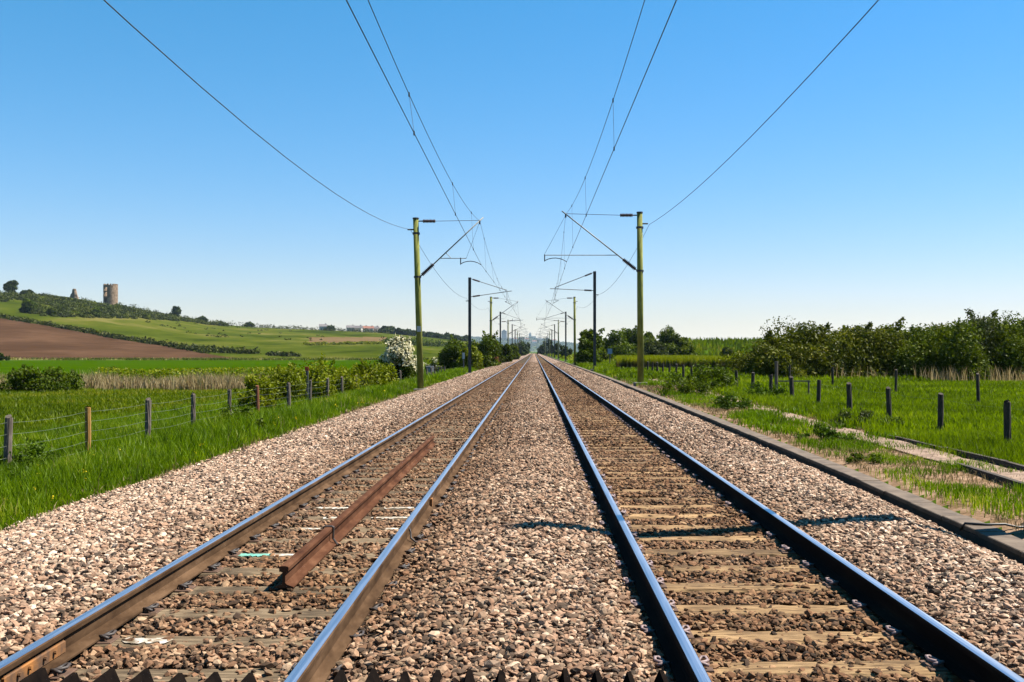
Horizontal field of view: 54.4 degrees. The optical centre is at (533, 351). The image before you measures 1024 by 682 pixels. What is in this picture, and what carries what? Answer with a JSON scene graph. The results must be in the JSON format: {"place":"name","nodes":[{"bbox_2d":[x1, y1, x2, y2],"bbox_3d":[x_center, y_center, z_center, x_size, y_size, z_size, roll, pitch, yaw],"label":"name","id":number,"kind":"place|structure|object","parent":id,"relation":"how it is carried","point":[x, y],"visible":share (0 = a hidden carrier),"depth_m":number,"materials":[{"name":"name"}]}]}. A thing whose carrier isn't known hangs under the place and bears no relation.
{"place":"outdoors","nodes":[
{"label":"outdoors","id":0,"kind":"place"},
{"bbox_2d":[0,294,1023,547],"bbox_3d":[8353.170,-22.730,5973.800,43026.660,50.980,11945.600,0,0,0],"label":"ground","id":1,"kind":"structure","parent":0,"point":[18,340],"depth_m":395.71,"materials":[{"name":"plant"}]},
{"bbox_2d":[18,298,37,312],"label":"hill bush","id":2,"kind":"object","parent":1,"relation":"on","point":[27,304],"visible":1,"depth_m":574.80,"materials":[{"name":"green plant"}]},
{"bbox_2d":[0,437,67,468],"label":"weed clump","id":3,"kind":"object","parent":1,"relation":"on","point":[32,449],"visible":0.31,"depth_m":17.09,"materials":[{"name":"green plant"}]},
{"bbox_2d":[0,364,85,391],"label":"bush","id":4,"kind":"object","parent":1,"relation":"on","point":[27,379],"visible":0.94,"depth_m":59.40,"materials":[{"name":"green plant"}]},
{"bbox_2d":[0,313,212,353],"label":"hedgerow","id":5,"kind":"object","parent":1,"relation":"on","point":[183,346],"visible":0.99,"depth_m":454.14,"materials":[{"name":"green plant"}]},
{"bbox_2d":[103,284,117,304],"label":"castle tower","id":6,"kind":"structure","parent":1,"relation":"on","point":[110,293],"depth_m":881.55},
{"bbox_2d":[0,289,232,325],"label":"hillside scrub","id":7,"kind":"object","parent":1,"relation":"on","point":[84,307],"visible":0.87,"depth_m":712.28,"materials":[{"name":"green plant"}]},
{"bbox_2d":[0,368,270,390],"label":"dead reeds","id":8,"kind":"object","parent":1,"relation":"on","point":[200,382],"visible":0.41,"depth_m":62.80,"materials":[{"name":"plant"}]},
{"bbox_2d":[0,373,318,456],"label":"meadow grass","id":9,"kind":"structure","parent":1,"relation":"on","point":[21,407],"depth_m":45.74,"materials":[{"name":"plant"}]},
{"bbox_2d":[91,366,297,381],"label":"ditch brambles","id":10,"kind":"object","parent":1,"relation":"on","point":[172,371],"visible":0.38,"depth_m":66.83,"materials":[{"name":"green plant"}]},
{"bbox_2d":[10,357,431,359],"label":"rough bank","id":11,"kind":"structure","parent":1,"relation":"on","point":[183,358],"depth_m":311.11,"materials":[{"name":"plant"}]},
{"bbox_2d":[0,366,444,468],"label":"wire fence","id":12,"kind":"object","parent":1,"relation":"on","point":[8,433],"visible":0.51,"depth_m":23.15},
{"bbox_2d":[188,343,260,353],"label":"hedgerow","id":13,"kind":"object","parent":1,"relation":"on","point":[223,349],"visible":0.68,"depth_m":383.06,"materials":[{"name":"green plant"}]},
{"bbox_2d":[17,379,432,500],"bbox_3d":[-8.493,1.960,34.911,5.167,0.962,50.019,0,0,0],"label":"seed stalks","id":14,"kind":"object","parent":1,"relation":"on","point":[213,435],"visible":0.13,"depth_m":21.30,"materials":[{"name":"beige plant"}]},
{"bbox_2d":[212,401,255,426],"bbox_3d":[-7.933,1.778,26.471,1.229,0.934,1.404,0,0,-37],"label":"weed clump","id":15,"kind":"object","parent":1,"relation":"on","point":[247,409],"visible":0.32,"depth_m":26.46,"materials":[{"name":"green plant"}]},
{"bbox_2d":[0,365,485,531],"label":"verge grass","id":16,"kind":"structure","parent":1,"relation":"on","point":[169,448],"depth_m":20.57,"materials":[{"name":"plant"}]},
{"bbox_2d":[233,374,279,409],"bbox_3d":[-10.010,1.673,36.030,1.602,1.814,2.298,0,0,0],"label":"bramble","id":17,"kind":"object","parent":1,"relation":"on","point":[263,383],"visible":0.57,"depth_m":35.66,"materials":[{"name":"green plant"}]},
{"bbox_2d":[238,364,308,404],"bbox_3d":[-10.134,1.530,38.894,2.708,2.109,2.710,0,0,-34],"label":"bramble","id":18,"kind":"object","parent":1,"relation":"on","point":[283,378],"visible":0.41,"depth_m":38.84,"materials":[{"name":"green plant"}]},
{"bbox_2d":[214,320,388,333],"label":"hedgerow","id":19,"kind":"object","parent":1,"relation":"on","point":[286,327],"visible":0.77,"depth_m":1038.72,"materials":[{"name":"green plant"}]},
{"bbox_2d":[282,357,336,398],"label":"bramble","id":20,"kind":"object","parent":1,"relation":"on","point":[318,377],"visible":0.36,"depth_m":42.27,"materials":[{"name":"green plant"}]},
{"bbox_2d":[303,353,359,392],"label":"bramble","id":21,"kind":"object","parent":1,"relation":"on","point":[350,381],"visible":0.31,"depth_m":46.10,"materials":[{"name":"green plant"}]},
{"bbox_2d":[302,340,389,344],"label":"hedgerow","id":22,"kind":"object","parent":1,"relation":"on","point":[339,343],"visible":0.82,"depth_m":549.60,"materials":[{"name":"green plant"}]},
{"bbox_2d":[336,358,391,388],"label":"bramble","id":23,"kind":"object","parent":1,"relation":"on","point":[373,376],"visible":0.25,"depth_m":51.33,"materials":[{"name":"green plant"}]},
{"bbox_2d":[375,362,400,382],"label":"bramble","id":24,"kind":"object","parent":1,"relation":"on","point":[394,377],"visible":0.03,"depth_m":56.92,"materials":[{"name":"green plant"}]},
{"bbox_2d":[375,333,424,379],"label":"hawthorn","id":25,"kind":"object","parent":1,"relation":"on","point":[398,352],"visible":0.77,"depth_m":65.37,"materials":[{"name":"white plant"}]},
{"bbox_2d":[379,336,474,346],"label":"hedgerow","id":26,"kind":"object","parent":1,"relation":"on","point":[427,343],"visible":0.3,"depth_m":597.87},
{"bbox_2d":[407,217,482,389],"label":"catenary mast","id":27,"kind":"object","parent":1,"relation":"on","point":[418,312],"visible":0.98,"depth_m":50.49,"materials":[{"name":"metal"}]},
{"bbox_2d":[104,0,511,334],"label":"feeder wire","id":28,"kind":"object","parent":27,"relation":"attached to","point":[240,120],"visible":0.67,"depth_m":20.00,"materials":[{"name":"metal"}]},
{"bbox_2d":[436,335,466,369],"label":"bush","id":29,"kind":"object","parent":1,"relation":"on","point":[449,352],"visible":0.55,"depth_m":111.54,"materials":[{"name":"green plant"}]},
{"bbox_2d":[456,343,483,369],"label":"bush","id":30,"kind":"object","parent":1,"relation":"on","point":[476,359],"visible":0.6,"depth_m":107.15,"materials":[{"name":"green plant"}]},
{"bbox_2d":[466,330,501,366],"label":"bush","id":31,"kind":"object","parent":1,"relation":"on","point":[488,346],"visible":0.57,"depth_m":123.20,"materials":[{"name":"green plant"}]},
{"bbox_2d":[466,277,509,373],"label":"catenary mast","id":32,"kind":"object","parent":1,"relation":"on","point":[469,324],"visible":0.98,"depth_m":88.88,"materials":[{"name":"metal"}]},
{"bbox_2d":[488,297,517,336],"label":"catenary mast","id":33,"kind":"object","parent":1,"relation":"on","point":[491,319],"visible":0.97,"depth_m":131.88,"materials":[{"name":"metal"}]},
{"bbox_2d":[346,0,525,335],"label":"overhead line","id":34,"kind":"object","parent":33,"relation":"hanging from","point":[413,127],"visible":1,"depth_m":20.10,"materials":[{"name":"metal"}]},
{"bbox_2d":[498,342,513,362],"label":"bush","id":35,"kind":"object","parent":1,"relation":"on","point":[506,355],"visible":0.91,"depth_m":167.19,"materials":[{"name":"green plant"}]},
{"bbox_2d":[0,353,1023,681],"bbox_3d":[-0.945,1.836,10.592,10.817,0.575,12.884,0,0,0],"label":"ballast gravel","id":36,"kind":"structure","parent":1,"relation":"on","point":[137,521],"depth_m":7.59,"materials":[{"name":"gravel"}]},
{"bbox_2d":[19,668,256,681],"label":"trespass guard","id":37,"kind":"object","parent":36,"relation":"on","point":[41,675],"visible":1,"depth_m":4.82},
{"bbox_2d":[48,662,350,681],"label":"railway sleeper","id":38,"kind":"object","parent":36,"relation":"on","point":[64,669],"visible":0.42,"depth_m":5.36,"materials":[{"name":"grey wood"}]},
{"bbox_2d":[86,630,368,652],"bbox_3d":[-1.926,1.780,5.988,2.600,0.188,0.262,0,0,1],"label":"railway sleeper","id":39,"kind":"object","parent":36,"relation":"on","point":[111,638],"visible":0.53,"depth_m":5.97,"materials":[{"name":"grey wood"}]},
{"bbox_2d":[131,603,386,622],"bbox_3d":[-1.911,1.780,6.628,2.600,0.188,0.262,0,0,0],"label":"railway sleeper","id":40,"kind":"object","parent":36,"relation":"on","point":[262,613],"visible":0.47,"depth_m":6.59,"materials":[{"name":"wood"}]},
{"bbox_2d":[0,354,529,681],"bbox_3d":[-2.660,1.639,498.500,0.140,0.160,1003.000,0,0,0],"label":"running rail","id":41,"kind":"object","parent":36,"relation":"on","point":[65,643],"visible":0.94,"depth_m":7.12,"materials":[{"name":"metal"}]},
{"bbox_2d":[165,581,399,597],"bbox_3d":[-1.902,1.775,7.261,2.600,0.188,0.262,0,0,0],"label":"railway sleeper","id":42,"kind":"object","parent":36,"relation":"on","point":[230,590],"visible":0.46,"depth_m":7.24,"materials":[{"name":"wood"}]},
{"bbox_2d":[194,563,409,578],"bbox_3d":[-1.888,1.772,7.869,2.600,0.188,0.262,0,0,0],"label":"railway sleeper","id":43,"kind":"object","parent":36,"relation":"on","point":[215,568],"visible":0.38,"depth_m":7.83,"materials":[{"name":"wood"}]},
{"bbox_2d":[220,548,414,561],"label":"railway sleeper","id":44,"kind":"object","parent":36,"relation":"on","point":[233,553],"visible":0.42,"depth_m":8.47,"materials":[{"name":"wood"}]},
{"bbox_2d":[243,534,423,546],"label":"railway sleeper","id":45,"kind":"object","parent":36,"relation":"on","point":[253,540],"visible":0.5,"depth_m":9.11,"materials":[{"name":"wood"}]},
{"bbox_2d":[263,523,433,533],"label":"railway sleeper","id":46,"kind":"object","parent":36,"relation":"on","point":[362,529],"visible":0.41,"depth_m":9.74,"materials":[{"name":"wood"}]},
{"bbox_2d":[274,436,435,587],"bbox_3d":[-1.846,1.631,12.845,0.170,0.179,11.250,0,0,0],"label":"spare rail","id":47,"kind":"object","parent":36,"relation":"on","point":[298,565],"visible":0.99,"depth_m":9.35,"materials":[{"name":"metal"}]},
{"bbox_2d":[280,512,438,521],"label":"railway sleeper","id":48,"kind":"object","parent":36,"relation":"on","point":[322,518],"visible":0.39,"depth_m":10.37,"materials":[{"name":"wood"}]},
{"bbox_2d":[296,503,442,511],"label":"railway sleeper","id":49,"kind":"object","parent":36,"relation":"on","point":[304,506],"visible":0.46,"depth_m":10.99,"materials":[{"name":"wood"}]},
{"bbox_2d":[307,495,447,503],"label":"railway sleeper","id":50,"kind":"object","parent":36,"relation":"on","point":[314,498],"visible":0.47,"depth_m":11.62,"materials":[{"name":"wood"}]},
{"bbox_2d":[319,487,453,495],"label":"railway sleeper","id":51,"kind":"object","parent":36,"relation":"on","point":[328,491],"visible":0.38,"depth_m":12.24,"materials":[{"name":"wood"}]},
{"bbox_2d":[284,355,531,681],"bbox_3d":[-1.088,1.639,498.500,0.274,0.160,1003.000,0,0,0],"label":"running rail","id":52,"kind":"object","parent":36,"relation":"on","point":[324,653],"visible":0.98,"depth_m":6.95,"materials":[{"name":"metal"}]},
{"bbox_2d":[182,380,787,467],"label":"ballast gravel","id":53,"kind":"structure","parent":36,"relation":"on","point":[532,399],"depth_m":23.29,"materials":[{"name":"gravel"}]},
{"bbox_2d":[332,668,667,681],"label":"trespass guard","id":54,"kind":"object","parent":36,"relation":"on","point":[373,675],"visible":1,"depth_m":4.80,"materials":[{"name":"brown"}]},
{"bbox_2d":[428,362,611,386],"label":"ballast gravel","id":55,"kind":"structure","parent":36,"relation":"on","point":[533,368],"depth_m":74.27,"materials":[{"name":"gravel"}]},
{"bbox_2d":[536,356,710,681],"bbox_3d":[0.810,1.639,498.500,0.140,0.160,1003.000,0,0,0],"label":"running rail","id":56,"kind":"object","parent":36,"relation":"on","point":[682,657],"visible":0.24,"depth_m":6.94,"materials":[{"name":"metal"}]},
{"bbox_2d":[591,494,728,502],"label":"railway sleeper","id":57,"kind":"object","parent":36,"relation":"on","point":[720,497],"visible":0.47,"depth_m":11.73,"materials":[{"name":"wood"}]},
{"bbox_2d":[591,501,739,509],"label":"railway sleeper","id":58,"kind":"object","parent":36,"relation":"on","point":[727,504],"visible":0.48,"depth_m":11.12,"materials":[{"name":"wood"}]},
{"bbox_2d":[598,510,749,520],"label":"railway sleeper","id":59,"kind":"object","parent":36,"relation":"on","point":[635,516],"visible":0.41,"depth_m":10.47,"materials":[{"name":"wood"}]},
{"bbox_2d":[598,521,765,532],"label":"railway sleeper","id":60,"kind":"object","parent":36,"relation":"on","point":[632,527],"visible":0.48,"depth_m":9.84,"materials":[{"name":"wood"}]},
{"bbox_2d":[605,531,783,543],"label":"railway sleeper","id":61,"kind":"object","parent":36,"relation":"on","point":[770,536],"visible":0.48,"depth_m":9.22,"materials":[{"name":"wood"}]},
{"bbox_2d":[608,544,802,559],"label":"railway sleeper","id":62,"kind":"object","parent":36,"relation":"on","point":[784,552],"visible":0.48,"depth_m":8.58,"materials":[{"name":"wood"}]},
{"bbox_2d":[614,560,823,576],"bbox_3d":[1.557,1.777,7.991,2.600,0.188,0.262,0,0,0],"label":"railway sleeper","id":63,"kind":"object","parent":36,"relation":"on","point":[809,566],"visible":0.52,"depth_m":7.96,"materials":[{"name":"wood"}]},
{"bbox_2d":[619,577,847,596],"bbox_3d":[1.563,1.773,7.369,2.600,0.188,0.262,0,0,0],"label":"railway sleeper","id":64,"kind":"object","parent":36,"relation":"on","point":[832,584],"visible":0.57,"depth_m":7.31,"materials":[{"name":"wood"}]},
{"bbox_2d":[629,599,917,618],"bbox_3d":[1.554,1.778,6.720,2.600,0.188,0.262,0,0,0],"label":"railway sleeper","id":65,"kind":"object","parent":36,"relation":"on","point":[790,610],"visible":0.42,"depth_m":6.71,"materials":[{"name":"wood"}]},
{"bbox_2d":[638,625,916,647],"bbox_3d":[1.558,1.779,6.091,2.600,0.188,0.262,0,0,1],"label":"railway sleeper","id":66,"kind":"object","parent":36,"relation":"on","point":[794,636],"visible":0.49,"depth_m":6.07,"materials":[{"name":"beige wood"}]},
{"bbox_2d":[536,353,1023,681],"bbox_3d":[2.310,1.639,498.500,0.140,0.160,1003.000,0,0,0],"label":"running rail","id":67,"kind":"object","parent":36,"relation":"on","point":[964,659],"visible":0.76,"depth_m":6.96,"materials":[{"name":"metal"}]},
{"bbox_2d":[653,654,1004,681],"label":"railway sleeper","id":68,"kind":"object","parent":36,"relation":"on","point":[934,665],"visible":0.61,"depth_m":5.43,"materials":[{"name":"beige wood"}]},
{"bbox_2d":[536,297,577,364],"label":"catenary mast","id":69,"kind":"object","parent":1,"relation":"on","point":[574,304],"visible":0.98,"depth_m":131.88,"materials":[{"name":"metal"}]},
{"bbox_2d":[550,271,597,370],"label":"catenary mast","id":70,"kind":"object","parent":1,"relation":"on","point":[594,317],"visible":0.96,"depth_m":88.88,"materials":[{"name":"metal"}]},
{"bbox_2d":[548,0,878,337],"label":"feeder wire","id":71,"kind":"object","parent":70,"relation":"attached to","point":[769,117],"visible":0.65,"depth_m":23.32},
{"bbox_2d":[574,328,604,364],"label":"bush","id":72,"kind":"object","parent":1,"relation":"on","point":[586,335],"visible":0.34,"depth_m":127.63,"materials":[{"name":"green plant"}]},
{"bbox_2d":[577,341,601,363],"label":"bush","id":73,"kind":"object","parent":1,"relation":"on","point":[585,354],"visible":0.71,"depth_m":117.45,"materials":[{"name":"green plant"}]},
{"bbox_2d":[544,211,647,385],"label":"catenary mast","id":74,"kind":"object","parent":1,"relation":"on","point":[640,339],"visible":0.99,"depth_m":50.49,"materials":[{"name":"metal"}]},
{"bbox_2d":[538,0,676,337],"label":"overhead line","id":75,"kind":"object","parent":74,"relation":"hanging from","point":[613,126],"visible":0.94,"depth_m":22.10,"materials":[{"name":"metal"}]},
{"bbox_2d":[601,329,635,360],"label":"bush","id":76,"kind":"object","parent":1,"relation":"on","point":[615,343],"visible":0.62,"depth_m":174.95,"materials":[{"name":"green plant"}]},
{"bbox_2d":[619,325,649,354],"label":"tree","id":77,"kind":"object","parent":1,"relation":"on","point":[631,337],"visible":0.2,"depth_m":185.01,"materials":[{"name":"green plant"}]},
{"bbox_2d":[644,338,668,355],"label":"bush","id":78,"kind":"object","parent":1,"relation":"on","point":[653,346],"visible":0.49,"depth_m":169.11,"materials":[{"name":"green plant"}]},
{"bbox_2d":[655,325,691,355],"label":"bush","id":79,"kind":"object","parent":1,"relation":"on","point":[672,339],"visible":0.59,"depth_m":195.24,"materials":[{"name":"green plant"}]},
{"bbox_2d":[615,354,751,368],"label":"reed bed","id":80,"kind":"object","parent":1,"relation":"on","point":[630,361],"visible":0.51,"depth_m":86.10,"materials":[{"name":"plant"}]},
{"bbox_2d":[661,371,716,395],"bbox_3d":[6.155,1.288,39.962,2.182,1.072,2.158,0,0,0],"label":"weed clump","id":81,"kind":"object","parent":1,"relation":"on","point":[690,383],"visible":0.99,"depth_m":39.60,"materials":[{"name":"green plant"}]},
{"bbox_2d":[656,337,763,355],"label":"bank grass","id":82,"kind":"structure","parent":1,"relation":"on","point":[712,341],"depth_m":224.72,"materials":[{"name":"plant"}]},
{"bbox_2d":[682,359,742,390],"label":"weed clump","id":83,"kind":"object","parent":1,"relation":"on","point":[724,377],"visible":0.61,"depth_m":42.60,"materials":[{"name":"green plant"}]},
{"bbox_2d":[709,389,752,409],"bbox_3d":[6.066,1.471,30.458,1.261,0.687,1.337,0,0,0],"label":"weed clump","id":84,"kind":"object","parent":1,"relation":"on","point":[726,403],"visible":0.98,"depth_m":30.22,"materials":[{"name":"green plant"}]},
{"bbox_2d":[745,381,788,396],"bbox_3d":[8.413,1.414,36.041,1.425,0.755,1.723,0,0,0],"label":"weed clump","id":85,"kind":"object","parent":1,"relation":"on","point":[759,389],"visible":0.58,"depth_m":35.63,"materials":[{"name":"green plant"}]},
{"bbox_2d":[741,342,812,378],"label":"hedge tree","id":86,"kind":"object","parent":1,"relation":"on","point":[763,363],"visible":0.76,"depth_m":62.37,"materials":[{"name":"green plant"}]},
{"bbox_2d":[547,356,1023,565],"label":"cable trough","id":87,"kind":"object","parent":1,"relation":"on","point":[998,540],"visible":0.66,"depth_m":13.33,"materials":[{"name":"concrete"}]},
{"bbox_2d":[716,315,869,377],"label":"hedge tree","id":88,"kind":"object","parent":1,"relation":"on","point":[819,350],"visible":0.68,"depth_m":64.63,"materials":[{"name":"green plant"}]},
{"bbox_2d":[569,360,1023,464],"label":"paddock grass","id":89,"kind":"structure","parent":1,"relation":"on","point":[982,431],"depth_m":30.98,"materials":[{"name":"plant"}]},
{"bbox_2d":[793,422,856,441],"bbox_3d":[6.040,1.670,20.312,1.031,0.455,1.228,0,0,-28],"label":"weed clump","id":90,"kind":"object","parent":1,"relation":"on","point":[827,432],"visible":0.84,"depth_m":20.32,"materials":[{"name":"green plant"}]},
{"bbox_2d":[647,361,1012,442],"bbox_3d":[8.993,1.426,59.979,0.212,1.385,88.622,0,0,0],"label":"post fence","id":91,"kind":"object","parent":1,"relation":"on","point":[1006,407],"visible":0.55,"depth_m":25.21,"materials":[{"name":"wood"}]},
{"bbox_2d":[844,452,885,463],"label":"weed clump","id":92,"kind":"object","parent":1,"relation":"on","point":[858,456],"visible":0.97,"depth_m":16.38,"materials":[{"name":"green plant"}]},
{"bbox_2d":[829,408,903,426],"bbox_3d":[7.936,1.622,24.042,1.942,0.487,1.492,0,0,44],"label":"weed clump","id":93,"kind":"object","parent":1,"relation":"on","point":[865,413],"visible":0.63,"depth_m":24.28,"materials":[{"name":"green plant"}]},
{"bbox_2d":[830,316,908,377],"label":"hedge tree","id":94,"kind":"object","parent":1,"relation":"on","point":[875,349],"visible":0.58,"depth_m":65.81,"materials":[{"name":"green plant"}]},
{"bbox_2d":[788,365,1009,402],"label":"back fence","id":95,"kind":"object","parent":1,"relation":"on","point":[977,385],"visible":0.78,"depth_m":41.25,"materials":[{"name":"wood"}]},
{"bbox_2d":[875,323,946,377],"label":"hedge tree","id":96,"kind":"object","parent":1,"relation":"on","point":[909,358],"visible":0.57,"depth_m":64.97,"materials":[{"name":"green plant"}]},
{"bbox_2d":[819,364,1023,380],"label":"hedge foot reeds","id":97,"kind":"object","parent":1,"relation":"on","point":[950,376],"visible":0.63,"depth_m":62.58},
{"bbox_2d":[903,317,993,379],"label":"hedge tree","id":98,"kind":"object","parent":1,"relation":"on","point":[955,346],"visible":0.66,"depth_m":64.20,"materials":[{"name":"green plant"}]},
{"bbox_2d":[887,435,1023,470],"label":"timber edging","id":99,"kind":"object","parent":1,"relation":"on","point":[1001,462],"visible":0.3,"depth_m":16.55,"materials":[{"name":"wood"}]},
{"bbox_2d":[957,463,1023,489],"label":"timber edging","id":100,"kind":"object","parent":1,"relation":"on","point":[992,476],"visible":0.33,"depth_m":14.35,"materials":[{"name":"wood"}]},
{"bbox_2d":[961,309,1020,379],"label":"hedge tree","id":101,"kind":"object","parent":1,"relation":"on","point":[989,331],"visible":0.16,"depth_m":67.02,"materials":[{"name":"green plant"}]},
{"bbox_2d":[984,318,1023,380],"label":"hedge tree","id":102,"kind":"object","parent":1,"relation":"on","point":[1015,342],"visible":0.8,"depth_m":65.29,"materials":[{"name":"green plant"}]},
{"bbox_2d":[0,0,1023,342],"label":"sky","id":103,"kind":"structure","parent":0,"point":[888,186],"materials":[{"name":"blue"}]},
{"bbox_2d":[471,338,559,351],"bbox_3d":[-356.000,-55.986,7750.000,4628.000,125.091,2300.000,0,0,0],"label":"hills","id":104,"kind":"structure","parent":0,"point":[525,343],"depth_m":7399.06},
{"bbox_2d":[460,336,578,351],"bbox_3d":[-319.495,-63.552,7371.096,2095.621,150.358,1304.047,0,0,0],"label":"distant woods","id":105,"kind":"object","parent":104,"relation":"on","point":[562,343],"visible":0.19,"depth_m":7537.30,"materials":[{"name":"plant"}]},
{"bbox_2d":[610,374,1023,519],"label":"cess grass","id":106,"kind":"structure","parent":0,"point":[760,418],"depth_m":18.32,"materials":[{"name":"plant"}]},
{"bbox_2d":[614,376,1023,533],"bbox_3d":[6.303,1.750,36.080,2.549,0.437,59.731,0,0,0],"label":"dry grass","id":107,"kind":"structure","parent":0,"point":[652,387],"depth_m":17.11,"materials":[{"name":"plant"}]},
{"bbox_2d":[653,379,1023,481],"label":"dirt path","id":108,"kind":"structure","parent":0,"point":[928,454],"depth_m":17.77,"materials":[{"name":"soil"}]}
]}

